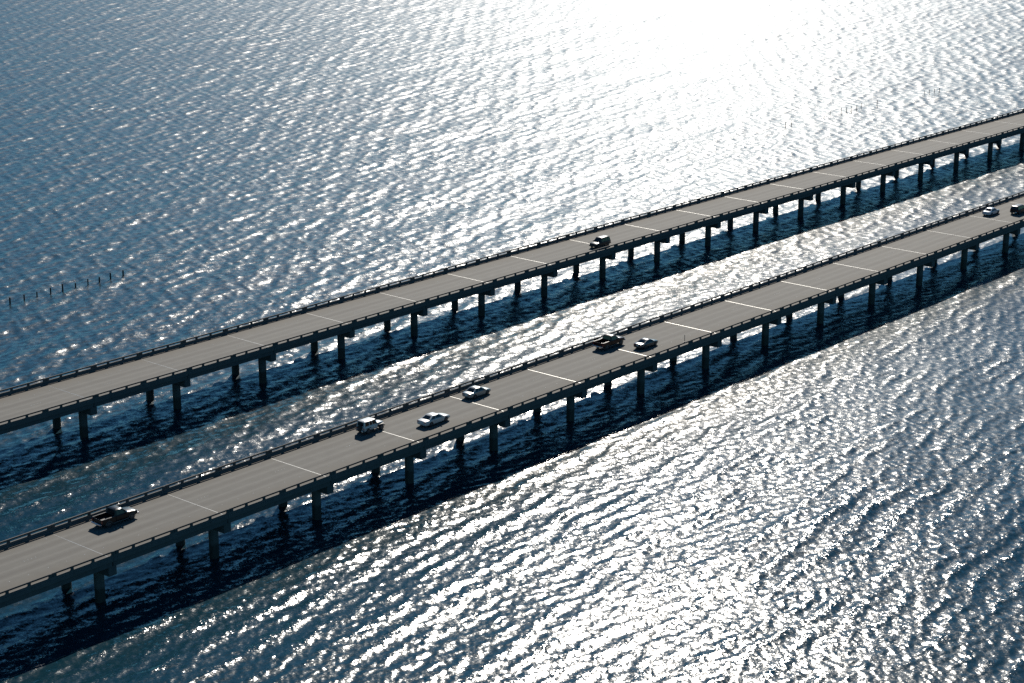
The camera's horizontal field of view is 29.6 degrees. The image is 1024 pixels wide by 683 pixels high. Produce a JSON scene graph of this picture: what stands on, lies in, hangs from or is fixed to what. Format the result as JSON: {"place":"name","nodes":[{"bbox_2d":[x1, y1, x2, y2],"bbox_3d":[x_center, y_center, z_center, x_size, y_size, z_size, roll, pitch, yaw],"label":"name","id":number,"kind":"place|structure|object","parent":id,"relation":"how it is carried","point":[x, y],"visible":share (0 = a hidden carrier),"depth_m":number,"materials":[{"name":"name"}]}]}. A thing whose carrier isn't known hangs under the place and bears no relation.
{"place":"outdoors","nodes":[
{"label":"outdoors","id":0,"kind":"place"},
{"bbox_2d":[0,0,1023,682],"bbox_3d":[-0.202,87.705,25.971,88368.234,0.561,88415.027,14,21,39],"label":"water","id":1,"kind":"structure","parent":0,"point":[804,496],"depth_m":325.12,"materials":[{"name":"blue liquid"}]},
{"bbox_2d":[0,191,1023,607],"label":"highway bridge","id":2,"kind":"structure","parent":1,"relation":"in","point":[70,551],"depth_m":266.19,"materials":[{"name":"concrete"}]},
{"bbox_2d":[91,505,138,527],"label":"pickup truck","id":3,"kind":"object","parent":2,"relation":"on","point":[111,515],"visible":1,"depth_m":227.69,"materials":[{"name":"black paint"}]},
{"bbox_2d":[356,417,384,433],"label":"jeep","id":4,"kind":"object","parent":2,"relation":"on","point":[367,425],"visible":1,"depth_m":258.83,"materials":[{"name":"white paint"}]},
{"bbox_2d":[417,412,449,426],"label":"sedan car","id":5,"kind":"object","parent":2,"relation":"on","point":[430,419],"visible":1,"depth_m":262.17,"materials":[{"name":"white paint"}]},
{"bbox_2d":[462,385,490,398],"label":"sedan car","id":6,"kind":"object","parent":2,"relation":"on","point":[474,392],"visible":1,"depth_m":273.64,"materials":[{"name":"silver paint"}]},
{"bbox_2d":[593,333,625,349],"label":"pickup truck","id":7,"kind":"object","parent":2,"relation":"on","point":[607,340],"visible":1,"depth_m":297.36,"materials":[{"name":"black paint"}]},
{"bbox_2d":[634,338,657,348],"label":"sedan car","id":8,"kind":"object","parent":2,"relation":"on","point":[643,343],"visible":1,"depth_m":297.16,"materials":[{"name":"grey paint"}]},
{"bbox_2d":[982,207,999,215],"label":"sedan car","id":9,"kind":"object","parent":2,"relation":"on","point":[990,211],"visible":1,"depth_m":386.25,"materials":[{"name":"white paint"}]},
{"bbox_2d":[1010,204,1023,214],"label":"suv car","id":10,"kind":"object","parent":2,"relation":"on","point":[1018,208],"visible":1,"depth_m":387.31,"materials":[{"name":"black paint"}]},
{"bbox_2d":[0,109,1023,437],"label":"highway bridge","id":11,"kind":"structure","parent":1,"relation":"in","point":[94,387],"depth_m":333.26,"materials":[{"name":"concrete"}]},
{"bbox_2d":[589,235,610,248],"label":"suv car","id":12,"kind":"object","parent":11,"relation":"on","point":[599,241],"visible":0.99,"depth_m":359.89,"materials":[{"name":"black paint"}]}
]}

